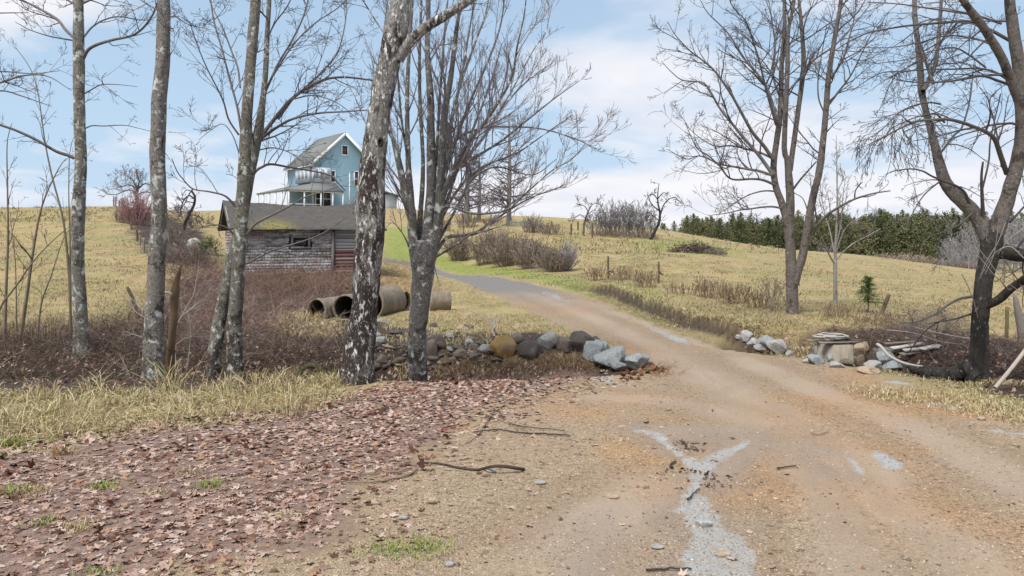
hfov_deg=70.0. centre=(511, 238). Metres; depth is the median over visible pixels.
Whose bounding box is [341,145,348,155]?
window
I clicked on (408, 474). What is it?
branch
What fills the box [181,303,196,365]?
bare shoot
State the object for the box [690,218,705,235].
pine tree
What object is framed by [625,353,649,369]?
rock
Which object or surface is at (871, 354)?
rock
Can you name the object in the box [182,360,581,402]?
dry grass
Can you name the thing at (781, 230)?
pine tree
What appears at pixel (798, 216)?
pine tree
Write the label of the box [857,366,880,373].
rock
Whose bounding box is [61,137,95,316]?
sapling
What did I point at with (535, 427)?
branch
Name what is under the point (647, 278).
dry weed
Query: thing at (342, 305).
concrete pipe
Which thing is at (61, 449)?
grass tuft
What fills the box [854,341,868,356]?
rock
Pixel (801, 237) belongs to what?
pine tree
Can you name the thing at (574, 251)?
bush
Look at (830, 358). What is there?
rock
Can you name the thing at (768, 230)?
pine tree
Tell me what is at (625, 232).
bush
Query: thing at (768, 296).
dry weed
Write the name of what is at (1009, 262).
bare tree
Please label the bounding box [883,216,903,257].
pine tree
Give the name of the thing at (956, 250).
bare tree
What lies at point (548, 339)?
rock
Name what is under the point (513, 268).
green grass
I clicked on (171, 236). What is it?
bush
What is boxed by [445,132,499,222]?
bare tree
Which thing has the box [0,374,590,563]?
curled leaves
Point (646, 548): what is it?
scattered leaves
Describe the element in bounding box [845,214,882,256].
pine tree
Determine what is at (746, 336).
rock
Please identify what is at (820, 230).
pine tree
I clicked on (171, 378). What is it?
dry grass
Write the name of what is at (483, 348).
rubble stone
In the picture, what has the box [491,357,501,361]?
rubble stone
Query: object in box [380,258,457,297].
undergrowth
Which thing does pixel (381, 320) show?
rubble stone
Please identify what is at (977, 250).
bare tree
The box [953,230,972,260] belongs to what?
bare tree
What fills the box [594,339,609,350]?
rock
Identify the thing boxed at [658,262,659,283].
fence post
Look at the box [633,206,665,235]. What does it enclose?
bush
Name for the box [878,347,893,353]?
rock
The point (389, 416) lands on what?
fallen leaves
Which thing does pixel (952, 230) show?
pine tree
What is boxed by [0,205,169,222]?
dry grass
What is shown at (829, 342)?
plank
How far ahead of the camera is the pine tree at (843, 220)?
168.94 m
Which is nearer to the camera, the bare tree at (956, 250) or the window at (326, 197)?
the window at (326, 197)
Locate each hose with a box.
[812,332,848,337]
[876,343,921,366]
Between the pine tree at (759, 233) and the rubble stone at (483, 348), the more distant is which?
the pine tree at (759, 233)
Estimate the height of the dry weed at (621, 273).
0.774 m
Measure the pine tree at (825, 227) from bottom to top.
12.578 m
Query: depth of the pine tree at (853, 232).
165.43 m
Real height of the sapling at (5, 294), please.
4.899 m
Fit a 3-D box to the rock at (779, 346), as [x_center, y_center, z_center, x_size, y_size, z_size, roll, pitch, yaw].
[5.546,2.277,15.330,0.429,0.329,0.346,0,0,0]
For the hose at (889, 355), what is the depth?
12.10 m
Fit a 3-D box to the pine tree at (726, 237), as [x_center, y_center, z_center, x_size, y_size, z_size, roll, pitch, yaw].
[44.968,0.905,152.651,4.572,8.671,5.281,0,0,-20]
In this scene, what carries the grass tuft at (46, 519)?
on the ground at (726, 380)
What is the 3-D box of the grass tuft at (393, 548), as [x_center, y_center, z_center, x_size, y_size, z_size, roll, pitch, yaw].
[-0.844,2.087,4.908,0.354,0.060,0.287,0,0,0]
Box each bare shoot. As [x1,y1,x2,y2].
[175,327,203,345]
[178,261,199,322]
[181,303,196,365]
[182,292,205,315]
[183,283,220,313]
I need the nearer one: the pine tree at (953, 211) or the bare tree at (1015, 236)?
the bare tree at (1015, 236)
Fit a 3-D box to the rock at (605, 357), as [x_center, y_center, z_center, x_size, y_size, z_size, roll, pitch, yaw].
[1.781,2.194,13.392,0.594,0.440,0.554,0,0,0]
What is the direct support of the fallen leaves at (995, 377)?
on the ground at (726, 380)
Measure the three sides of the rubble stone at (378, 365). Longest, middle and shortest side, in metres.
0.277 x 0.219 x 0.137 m
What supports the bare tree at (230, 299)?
on the ground at (726, 380)
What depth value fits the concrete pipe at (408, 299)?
22.24 m
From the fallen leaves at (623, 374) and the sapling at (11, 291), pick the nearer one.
the fallen leaves at (623, 374)
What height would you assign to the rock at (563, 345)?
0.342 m
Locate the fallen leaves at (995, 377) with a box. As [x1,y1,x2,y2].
[777,329,1023,397]
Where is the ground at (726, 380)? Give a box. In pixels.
[0,206,1023,575]
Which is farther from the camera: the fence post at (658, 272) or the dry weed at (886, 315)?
the fence post at (658, 272)
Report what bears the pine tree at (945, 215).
on the ground at (726, 380)
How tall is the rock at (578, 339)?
0.438 m
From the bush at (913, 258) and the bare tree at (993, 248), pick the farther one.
the bush at (913, 258)
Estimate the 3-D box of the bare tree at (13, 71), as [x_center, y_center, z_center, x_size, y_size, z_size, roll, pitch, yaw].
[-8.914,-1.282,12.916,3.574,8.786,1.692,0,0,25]
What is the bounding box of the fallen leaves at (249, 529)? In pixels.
[0,448,848,575]
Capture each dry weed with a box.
[584,265,607,280]
[608,266,642,280]
[630,268,658,287]
[663,281,700,295]
[693,275,731,298]
[710,280,755,303]
[743,289,768,308]
[753,275,785,311]
[820,301,859,319]
[851,311,878,324]
[870,309,899,323]
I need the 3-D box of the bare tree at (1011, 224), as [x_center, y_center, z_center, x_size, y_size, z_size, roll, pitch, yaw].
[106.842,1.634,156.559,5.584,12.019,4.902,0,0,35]
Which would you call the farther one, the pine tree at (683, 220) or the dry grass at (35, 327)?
the pine tree at (683, 220)
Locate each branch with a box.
[346,469,417,482]
[358,467,411,474]
[424,462,524,470]
[462,308,501,335]
[465,414,492,443]
[473,429,532,433]
[492,404,528,431]
[509,423,564,430]
[535,432,570,435]
[646,566,691,570]
[886,329,961,344]
[898,317,946,363]
[911,326,969,338]
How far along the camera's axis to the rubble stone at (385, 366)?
13.80 m
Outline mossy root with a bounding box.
[296,363,327,377]
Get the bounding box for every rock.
[187,238,201,247]
[375,354,389,364]
[376,336,386,343]
[426,339,437,355]
[427,334,445,348]
[449,356,457,362]
[453,349,467,359]
[464,338,473,344]
[489,335,516,358]
[510,333,523,343]
[517,340,541,359]
[537,331,557,348]
[556,337,573,352]
[569,331,593,351]
[582,341,604,361]
[593,346,625,368]
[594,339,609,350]
[607,361,627,369]
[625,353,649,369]
[740,330,753,342]
[746,337,757,345]
[753,344,765,351]
[757,335,774,348]
[765,339,786,354]
[785,350,793,356]
[807,354,824,364]
[827,355,833,361]
[829,361,844,367]
[839,358,853,365]
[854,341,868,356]
[854,355,864,366]
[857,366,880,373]
[863,360,881,368]
[866,348,877,359]
[876,351,894,363]
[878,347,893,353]
[882,360,902,370]
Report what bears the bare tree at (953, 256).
on the ground at (726, 380)
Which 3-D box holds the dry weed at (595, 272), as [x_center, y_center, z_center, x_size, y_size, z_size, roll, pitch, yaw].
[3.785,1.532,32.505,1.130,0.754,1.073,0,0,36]
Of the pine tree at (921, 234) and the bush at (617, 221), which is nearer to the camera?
the bush at (617, 221)
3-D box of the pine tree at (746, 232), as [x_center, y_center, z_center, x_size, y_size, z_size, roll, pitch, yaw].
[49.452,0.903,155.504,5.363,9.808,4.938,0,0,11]
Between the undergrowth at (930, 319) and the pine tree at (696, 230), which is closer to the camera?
the undergrowth at (930, 319)
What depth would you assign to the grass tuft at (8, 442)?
7.42 m
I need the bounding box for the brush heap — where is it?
[666,238,728,254]
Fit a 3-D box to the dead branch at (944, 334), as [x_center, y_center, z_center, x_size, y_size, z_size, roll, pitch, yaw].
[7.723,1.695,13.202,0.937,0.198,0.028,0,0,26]
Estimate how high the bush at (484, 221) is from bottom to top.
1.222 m
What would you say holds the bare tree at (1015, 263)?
on the ground at (726, 380)
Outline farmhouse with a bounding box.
[256,132,398,208]
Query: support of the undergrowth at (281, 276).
on the ground at (726, 380)
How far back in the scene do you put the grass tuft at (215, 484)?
6.21 m
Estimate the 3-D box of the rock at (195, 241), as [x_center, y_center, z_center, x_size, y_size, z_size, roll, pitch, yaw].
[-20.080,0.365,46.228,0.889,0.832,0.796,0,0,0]
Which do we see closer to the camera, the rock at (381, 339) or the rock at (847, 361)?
the rock at (847, 361)
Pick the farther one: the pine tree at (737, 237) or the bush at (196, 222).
the pine tree at (737, 237)
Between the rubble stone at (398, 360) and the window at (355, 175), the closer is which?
the rubble stone at (398, 360)
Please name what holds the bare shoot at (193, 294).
on the ground at (726, 380)
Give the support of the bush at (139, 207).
on the ground at (726, 380)
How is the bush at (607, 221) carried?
on the ground at (726, 380)
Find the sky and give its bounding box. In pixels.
[0,0,1023,230]
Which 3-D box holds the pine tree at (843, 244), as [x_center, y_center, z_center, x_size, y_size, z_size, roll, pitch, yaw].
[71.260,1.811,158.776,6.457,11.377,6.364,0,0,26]
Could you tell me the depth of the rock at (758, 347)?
15.45 m
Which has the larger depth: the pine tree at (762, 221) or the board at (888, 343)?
the pine tree at (762, 221)
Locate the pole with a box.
[993,349,1023,388]
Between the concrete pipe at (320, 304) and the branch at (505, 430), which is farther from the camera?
the concrete pipe at (320, 304)
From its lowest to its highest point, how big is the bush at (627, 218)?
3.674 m
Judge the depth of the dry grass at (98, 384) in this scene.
10.07 m
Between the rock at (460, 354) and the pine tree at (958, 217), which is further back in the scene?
the pine tree at (958, 217)
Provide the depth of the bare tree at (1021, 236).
148.52 m
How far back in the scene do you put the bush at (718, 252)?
49.90 m
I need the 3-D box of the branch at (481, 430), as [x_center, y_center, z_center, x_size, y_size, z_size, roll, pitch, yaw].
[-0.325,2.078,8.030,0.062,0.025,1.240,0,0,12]
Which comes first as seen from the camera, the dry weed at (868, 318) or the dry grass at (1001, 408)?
the dry grass at (1001, 408)
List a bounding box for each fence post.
[135,228,138,240]
[591,222,592,237]
[607,256,608,278]
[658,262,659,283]
[880,294,890,314]
[1004,306,1008,337]
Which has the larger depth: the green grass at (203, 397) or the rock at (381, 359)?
the rock at (381, 359)
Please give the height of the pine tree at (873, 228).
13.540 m
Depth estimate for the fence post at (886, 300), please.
17.96 m
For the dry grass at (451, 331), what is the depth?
15.01 m
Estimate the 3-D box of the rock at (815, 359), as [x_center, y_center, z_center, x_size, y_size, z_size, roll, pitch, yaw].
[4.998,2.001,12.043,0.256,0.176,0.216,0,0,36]
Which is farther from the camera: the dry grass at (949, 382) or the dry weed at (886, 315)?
the dry weed at (886, 315)
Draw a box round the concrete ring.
[817,342,853,364]
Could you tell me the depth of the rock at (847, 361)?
11.82 m
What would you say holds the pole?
on the ground at (726, 380)
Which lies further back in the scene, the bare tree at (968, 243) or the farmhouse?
the bare tree at (968, 243)
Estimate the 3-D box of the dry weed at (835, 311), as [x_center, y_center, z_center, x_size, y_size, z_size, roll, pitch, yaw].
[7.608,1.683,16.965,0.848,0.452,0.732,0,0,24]
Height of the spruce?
1.003 m
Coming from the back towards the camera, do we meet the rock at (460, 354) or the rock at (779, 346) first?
the rock at (779, 346)
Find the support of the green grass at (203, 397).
on the ground at (726, 380)
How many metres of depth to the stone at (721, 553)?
4.83 m
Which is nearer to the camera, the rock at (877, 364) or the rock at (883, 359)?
the rock at (877, 364)
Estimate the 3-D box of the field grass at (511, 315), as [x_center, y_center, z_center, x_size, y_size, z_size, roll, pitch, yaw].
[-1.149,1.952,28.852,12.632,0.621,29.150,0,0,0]
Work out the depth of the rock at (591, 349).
13.67 m
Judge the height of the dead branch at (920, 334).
0.224 m
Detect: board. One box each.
[884,341,915,344]
[889,342,922,349]
[899,351,920,355]
[902,347,938,350]
[919,344,941,349]
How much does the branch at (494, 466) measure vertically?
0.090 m
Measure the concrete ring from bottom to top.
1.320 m
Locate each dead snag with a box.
[165,265,180,380]
[1013,293,1023,340]
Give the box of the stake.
[126,286,139,322]
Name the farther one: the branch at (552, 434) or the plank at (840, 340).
the plank at (840, 340)
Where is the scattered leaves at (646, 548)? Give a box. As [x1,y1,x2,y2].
[361,393,1023,575]
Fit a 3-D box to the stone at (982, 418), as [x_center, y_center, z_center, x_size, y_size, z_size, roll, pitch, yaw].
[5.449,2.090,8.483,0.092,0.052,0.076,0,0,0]
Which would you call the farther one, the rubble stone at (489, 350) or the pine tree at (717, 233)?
the pine tree at (717, 233)
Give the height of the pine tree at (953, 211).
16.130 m
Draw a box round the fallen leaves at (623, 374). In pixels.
[619,361,668,381]
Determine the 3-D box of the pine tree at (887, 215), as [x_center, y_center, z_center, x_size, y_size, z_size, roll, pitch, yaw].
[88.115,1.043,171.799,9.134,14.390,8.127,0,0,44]
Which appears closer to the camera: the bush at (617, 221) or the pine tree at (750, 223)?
the bush at (617, 221)
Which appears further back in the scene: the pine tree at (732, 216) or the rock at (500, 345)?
the pine tree at (732, 216)
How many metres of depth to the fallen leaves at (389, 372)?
13.77 m
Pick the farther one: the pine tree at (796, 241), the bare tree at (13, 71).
the pine tree at (796, 241)
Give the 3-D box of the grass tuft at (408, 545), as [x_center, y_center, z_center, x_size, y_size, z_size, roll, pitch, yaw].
[-0.728,2.090,4.948,0.954,0.069,0.686,0,0,0]
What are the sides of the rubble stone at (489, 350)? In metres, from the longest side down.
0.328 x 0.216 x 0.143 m
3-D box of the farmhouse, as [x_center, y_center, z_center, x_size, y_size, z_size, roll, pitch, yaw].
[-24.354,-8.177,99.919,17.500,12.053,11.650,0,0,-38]
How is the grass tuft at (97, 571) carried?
on the ground at (726, 380)
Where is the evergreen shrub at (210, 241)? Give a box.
[197,236,224,255]
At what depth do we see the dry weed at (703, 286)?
22.48 m
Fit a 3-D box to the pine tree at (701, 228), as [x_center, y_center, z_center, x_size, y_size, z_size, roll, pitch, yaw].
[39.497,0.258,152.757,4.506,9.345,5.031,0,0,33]
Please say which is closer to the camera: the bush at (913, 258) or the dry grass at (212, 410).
the dry grass at (212, 410)
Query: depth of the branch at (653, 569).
4.61 m
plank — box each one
[806,339,844,341]
[817,340,862,342]
[818,341,858,343]
[823,337,850,340]
[845,339,869,340]
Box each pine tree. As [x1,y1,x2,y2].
[670,221,678,231]
[677,219,689,232]
[682,217,692,234]
[688,213,699,232]
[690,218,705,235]
[695,218,710,236]
[705,221,714,237]
[706,215,716,237]
[711,220,730,240]
[712,218,725,237]
[721,222,733,241]
[724,213,739,241]
[729,216,747,242]
[735,212,748,240]
[738,221,753,243]
[746,213,754,223]
[746,220,756,242]
[749,221,758,244]
[750,223,767,245]
[754,217,766,241]
[759,216,782,247]
[765,220,784,248]
[774,216,797,248]
[781,219,800,249]
[794,210,812,247]
[796,223,814,250]
[809,214,823,251]
[814,212,827,241]
[815,218,829,251]
[818,216,850,253]
[828,222,855,253]
[832,212,851,249]
[839,215,857,253]
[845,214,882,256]
[848,223,860,254]
[860,215,878,249]
[864,208,901,257]
[882,213,898,251]
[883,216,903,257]
[885,214,906,252]
[892,209,907,233]
[896,217,919,255]
[896,218,928,260]
[904,213,935,258]
[914,208,924,231]
[921,217,942,259]
[922,208,933,242]
[930,212,948,257]
[931,219,956,261]
[933,218,966,260]
[936,210,952,234]
[945,213,976,262]
[946,208,959,231]
[953,214,979,258]
[1009,210,1016,237]
[1012,212,1023,242]
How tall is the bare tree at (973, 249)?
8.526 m
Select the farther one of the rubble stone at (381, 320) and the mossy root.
the rubble stone at (381, 320)
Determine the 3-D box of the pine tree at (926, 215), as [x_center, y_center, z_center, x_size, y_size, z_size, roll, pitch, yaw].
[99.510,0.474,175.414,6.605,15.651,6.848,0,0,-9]
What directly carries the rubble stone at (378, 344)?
on the ground at (726, 380)
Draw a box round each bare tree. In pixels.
[0,0,156,360]
[0,1,92,106]
[94,165,167,198]
[120,0,214,379]
[146,0,401,380]
[176,187,208,229]
[309,0,492,385]
[345,0,636,380]
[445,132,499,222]
[469,155,506,220]
[479,114,548,224]
[568,195,603,235]
[642,181,682,239]
[647,0,892,314]
[813,0,1023,382]
[935,239,951,265]
[942,220,967,260]
[944,236,956,265]
[948,237,959,266]
[950,234,964,264]
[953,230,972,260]
[956,218,978,259]
[960,226,979,268]
[965,228,979,268]
[972,236,979,263]
[1001,236,1013,267]
[1004,217,1023,270]
[1004,226,1020,271]
[1007,219,1020,267]
[1007,221,1022,271]
[1010,228,1023,271]
[1011,227,1023,269]
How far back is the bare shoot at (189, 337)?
12.35 m
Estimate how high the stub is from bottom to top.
0.305 m
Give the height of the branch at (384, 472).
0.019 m
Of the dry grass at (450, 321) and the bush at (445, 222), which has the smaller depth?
the dry grass at (450, 321)
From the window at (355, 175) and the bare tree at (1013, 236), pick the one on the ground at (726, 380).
the bare tree at (1013, 236)
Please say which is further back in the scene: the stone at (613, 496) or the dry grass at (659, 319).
the dry grass at (659, 319)
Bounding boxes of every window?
[290,236,310,248]
[315,192,331,205]
[325,169,329,178]
[331,170,335,182]
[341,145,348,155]
[354,171,358,186]
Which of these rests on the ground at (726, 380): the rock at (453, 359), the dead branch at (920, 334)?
the rock at (453, 359)
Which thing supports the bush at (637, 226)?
on the ground at (726, 380)
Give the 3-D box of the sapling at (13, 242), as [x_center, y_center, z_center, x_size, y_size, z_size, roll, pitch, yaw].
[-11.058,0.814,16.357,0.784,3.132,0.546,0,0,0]
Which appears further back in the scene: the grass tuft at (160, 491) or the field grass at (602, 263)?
the field grass at (602, 263)
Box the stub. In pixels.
[185,433,187,450]
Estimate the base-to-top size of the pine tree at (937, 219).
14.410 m
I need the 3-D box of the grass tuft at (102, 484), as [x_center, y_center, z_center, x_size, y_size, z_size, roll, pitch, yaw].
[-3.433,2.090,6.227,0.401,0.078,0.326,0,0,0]
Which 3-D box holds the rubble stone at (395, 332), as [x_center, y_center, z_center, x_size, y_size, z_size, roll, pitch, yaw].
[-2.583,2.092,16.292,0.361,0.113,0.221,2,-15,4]
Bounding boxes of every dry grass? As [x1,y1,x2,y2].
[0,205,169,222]
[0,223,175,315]
[0,309,143,339]
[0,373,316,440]
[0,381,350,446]
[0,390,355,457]
[14,376,58,400]
[72,370,116,392]
[128,354,208,392]
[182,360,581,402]
[202,367,247,394]
[260,367,301,392]
[266,307,347,338]
[270,389,321,418]
[375,328,494,375]
[378,312,549,335]
[390,358,408,380]
[428,349,597,380]
[440,219,784,253]
[577,296,755,348]
[583,282,813,357]
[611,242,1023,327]
[734,350,1023,387]
[832,381,1023,425]
[878,368,1023,406]
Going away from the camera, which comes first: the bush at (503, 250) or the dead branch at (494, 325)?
the dead branch at (494, 325)
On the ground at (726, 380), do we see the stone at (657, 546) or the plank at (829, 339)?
the stone at (657, 546)
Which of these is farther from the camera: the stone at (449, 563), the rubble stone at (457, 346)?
the rubble stone at (457, 346)
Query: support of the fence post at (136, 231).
on the ground at (726, 380)
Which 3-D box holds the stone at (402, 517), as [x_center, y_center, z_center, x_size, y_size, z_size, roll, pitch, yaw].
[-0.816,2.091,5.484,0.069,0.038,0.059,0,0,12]
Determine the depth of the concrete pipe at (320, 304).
20.56 m
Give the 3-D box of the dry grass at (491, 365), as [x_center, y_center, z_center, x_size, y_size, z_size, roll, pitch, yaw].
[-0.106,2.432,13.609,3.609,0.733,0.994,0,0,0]
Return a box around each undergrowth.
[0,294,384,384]
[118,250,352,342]
[165,239,224,277]
[209,258,391,294]
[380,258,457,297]
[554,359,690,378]
[803,308,1023,380]
[877,300,970,337]
[924,363,1023,396]
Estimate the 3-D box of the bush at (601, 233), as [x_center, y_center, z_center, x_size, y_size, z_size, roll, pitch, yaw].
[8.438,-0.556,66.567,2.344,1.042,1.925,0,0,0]
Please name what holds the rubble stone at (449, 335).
on the ground at (726, 380)
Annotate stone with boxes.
[365,469,374,472]
[374,362,380,368]
[375,341,381,348]
[379,318,386,322]
[381,362,390,368]
[389,330,403,333]
[389,357,405,365]
[398,515,407,519]
[427,355,438,361]
[428,496,438,503]
[429,323,437,327]
[441,360,452,365]
[444,560,454,566]
[445,333,454,337]
[452,344,463,348]
[457,325,467,329]
[468,332,478,336]
[468,353,478,359]
[470,343,478,348]
[478,344,487,352]
[485,347,493,353]
[486,468,495,472]
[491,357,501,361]
[535,480,545,484]
[607,494,619,498]
[651,544,663,548]
[695,518,712,526]
[715,550,730,556]
[977,416,985,420]
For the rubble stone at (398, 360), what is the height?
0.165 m
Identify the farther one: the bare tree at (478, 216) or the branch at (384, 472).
the bare tree at (478, 216)
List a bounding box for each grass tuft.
[0,433,37,447]
[0,481,33,496]
[6,481,52,498]
[15,512,70,527]
[45,442,84,456]
[58,515,109,536]
[72,559,140,575]
[80,476,131,491]
[131,484,188,495]
[170,466,204,476]
[192,476,234,491]
[243,508,301,523]
[291,464,319,473]
[330,527,469,568]
[358,538,410,557]
[403,535,458,558]
[606,436,629,442]
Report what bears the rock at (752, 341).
on the ground at (726, 380)
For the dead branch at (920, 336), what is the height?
0.853 m
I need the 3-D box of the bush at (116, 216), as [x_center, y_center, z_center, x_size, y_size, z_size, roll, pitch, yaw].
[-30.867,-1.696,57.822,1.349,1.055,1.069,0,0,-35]
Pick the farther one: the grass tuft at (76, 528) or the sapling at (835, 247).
the sapling at (835, 247)
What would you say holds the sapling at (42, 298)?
on the ground at (726, 380)
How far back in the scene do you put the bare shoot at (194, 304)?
12.85 m
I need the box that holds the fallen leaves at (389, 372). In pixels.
[0,325,675,401]
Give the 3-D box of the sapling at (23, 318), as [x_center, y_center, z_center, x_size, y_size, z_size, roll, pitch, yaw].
[-9.977,0.120,15.982,1.703,4.517,0.847,0,0,-26]
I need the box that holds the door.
[335,250,353,273]
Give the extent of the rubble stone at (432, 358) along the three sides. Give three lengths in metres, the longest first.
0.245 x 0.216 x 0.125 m
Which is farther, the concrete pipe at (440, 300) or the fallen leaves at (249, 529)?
the concrete pipe at (440, 300)
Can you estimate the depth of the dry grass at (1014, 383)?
10.51 m
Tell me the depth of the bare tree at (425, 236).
11.81 m
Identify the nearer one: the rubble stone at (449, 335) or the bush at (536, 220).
the rubble stone at (449, 335)
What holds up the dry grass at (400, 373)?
on the ground at (726, 380)
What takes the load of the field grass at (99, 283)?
on the ground at (726, 380)
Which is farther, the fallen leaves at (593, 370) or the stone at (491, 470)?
the fallen leaves at (593, 370)
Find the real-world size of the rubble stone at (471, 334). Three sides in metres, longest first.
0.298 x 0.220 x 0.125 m
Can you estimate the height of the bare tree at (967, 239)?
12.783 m
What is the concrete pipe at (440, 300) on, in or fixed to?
on the ground at (726, 380)
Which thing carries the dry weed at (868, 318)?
on the ground at (726, 380)
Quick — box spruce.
[853,275,883,311]
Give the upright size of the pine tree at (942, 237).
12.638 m
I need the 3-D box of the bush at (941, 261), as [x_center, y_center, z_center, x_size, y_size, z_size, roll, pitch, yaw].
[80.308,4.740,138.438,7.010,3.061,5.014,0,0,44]
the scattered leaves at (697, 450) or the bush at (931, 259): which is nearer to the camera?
the scattered leaves at (697, 450)
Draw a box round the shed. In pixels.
[218,200,386,273]
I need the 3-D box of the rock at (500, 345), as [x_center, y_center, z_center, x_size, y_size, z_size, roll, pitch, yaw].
[-0.187,2.107,14.003,0.497,0.532,0.454,0,0,-33]
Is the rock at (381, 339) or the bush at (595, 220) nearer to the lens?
the rock at (381, 339)
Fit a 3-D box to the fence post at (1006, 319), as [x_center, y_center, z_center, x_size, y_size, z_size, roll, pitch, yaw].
[9.809,1.729,14.501,0.085,0.771,0.072,0,0,0]
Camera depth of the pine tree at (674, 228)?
165.13 m
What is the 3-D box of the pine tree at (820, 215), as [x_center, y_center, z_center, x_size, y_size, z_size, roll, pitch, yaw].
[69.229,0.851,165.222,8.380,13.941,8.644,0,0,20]
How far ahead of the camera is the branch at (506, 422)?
8.32 m
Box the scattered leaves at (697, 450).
[665,439,733,488]
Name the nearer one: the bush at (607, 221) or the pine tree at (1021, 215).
the bush at (607, 221)
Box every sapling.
[0,123,28,341]
[0,189,72,310]
[0,207,34,338]
[1,34,71,336]
[7,142,98,341]
[35,207,96,341]
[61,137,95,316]
[801,135,881,303]
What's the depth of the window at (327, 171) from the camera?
95.84 m
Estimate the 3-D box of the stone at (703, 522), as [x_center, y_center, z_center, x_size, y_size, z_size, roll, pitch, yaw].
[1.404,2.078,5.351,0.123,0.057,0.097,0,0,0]
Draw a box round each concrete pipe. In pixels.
[307,296,337,317]
[332,293,381,318]
[377,285,406,316]
[404,291,410,309]
[429,290,450,310]
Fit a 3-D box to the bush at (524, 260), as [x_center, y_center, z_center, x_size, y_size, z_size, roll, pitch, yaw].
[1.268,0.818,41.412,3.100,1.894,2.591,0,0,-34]
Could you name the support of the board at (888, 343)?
on the ground at (726, 380)
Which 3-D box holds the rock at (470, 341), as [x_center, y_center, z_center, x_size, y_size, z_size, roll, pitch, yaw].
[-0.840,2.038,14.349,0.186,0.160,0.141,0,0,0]
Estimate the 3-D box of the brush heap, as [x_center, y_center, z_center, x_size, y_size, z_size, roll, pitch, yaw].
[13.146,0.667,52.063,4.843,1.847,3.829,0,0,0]
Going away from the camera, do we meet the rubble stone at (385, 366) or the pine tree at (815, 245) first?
the rubble stone at (385, 366)
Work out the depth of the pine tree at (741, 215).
162.08 m
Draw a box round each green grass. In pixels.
[0,399,334,456]
[2,383,336,417]
[384,234,672,303]
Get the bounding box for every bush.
[111,212,128,222]
[112,187,150,225]
[166,223,192,242]
[166,237,211,261]
[169,203,189,216]
[176,212,213,227]
[441,229,475,261]
[442,217,452,230]
[454,210,475,227]
[464,226,512,265]
[481,217,500,225]
[481,228,539,266]
[507,236,555,268]
[519,212,543,232]
[519,214,551,232]
[531,245,578,271]
[540,223,565,234]
[554,237,580,271]
[580,209,611,234]
[591,201,620,235]
[593,228,617,237]
[602,196,634,235]
[609,199,643,236]
[613,229,637,238]
[621,199,655,237]
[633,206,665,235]
[634,230,657,239]
[703,248,727,255]
[865,250,907,260]
[873,252,931,263]
[912,254,946,264]
[927,256,955,266]
[939,260,963,267]
[958,261,975,269]
[961,261,976,268]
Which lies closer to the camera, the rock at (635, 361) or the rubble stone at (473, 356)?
the rock at (635, 361)
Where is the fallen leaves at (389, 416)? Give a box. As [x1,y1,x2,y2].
[7,374,754,451]
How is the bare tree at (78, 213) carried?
on the ground at (726, 380)
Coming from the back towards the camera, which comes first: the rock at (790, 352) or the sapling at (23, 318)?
the sapling at (23, 318)
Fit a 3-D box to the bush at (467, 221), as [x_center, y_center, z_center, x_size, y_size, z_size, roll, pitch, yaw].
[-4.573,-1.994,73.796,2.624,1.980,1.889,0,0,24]
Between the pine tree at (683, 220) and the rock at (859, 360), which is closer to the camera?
the rock at (859, 360)
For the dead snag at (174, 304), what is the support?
on the ground at (726, 380)
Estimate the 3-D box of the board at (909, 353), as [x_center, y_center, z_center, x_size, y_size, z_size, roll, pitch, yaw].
[7.286,2.077,13.293,0.443,0.094,0.141,0,0,-4]
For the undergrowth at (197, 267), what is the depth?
35.19 m
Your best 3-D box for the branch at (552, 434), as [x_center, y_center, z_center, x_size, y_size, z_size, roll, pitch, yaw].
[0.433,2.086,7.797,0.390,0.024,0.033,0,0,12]
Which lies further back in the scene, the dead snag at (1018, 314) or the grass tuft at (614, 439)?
the dead snag at (1018, 314)
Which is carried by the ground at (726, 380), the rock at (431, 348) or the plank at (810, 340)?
the rock at (431, 348)
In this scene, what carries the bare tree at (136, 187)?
on the ground at (726, 380)
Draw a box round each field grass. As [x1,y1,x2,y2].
[0,208,170,326]
[377,273,628,345]
[489,228,680,285]
[616,238,1023,340]
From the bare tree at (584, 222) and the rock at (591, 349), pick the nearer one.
the rock at (591, 349)
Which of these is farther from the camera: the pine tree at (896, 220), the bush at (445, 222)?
the pine tree at (896, 220)
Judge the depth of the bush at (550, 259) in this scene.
38.08 m
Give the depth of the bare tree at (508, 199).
73.85 m
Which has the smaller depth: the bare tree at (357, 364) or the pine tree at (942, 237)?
the bare tree at (357, 364)

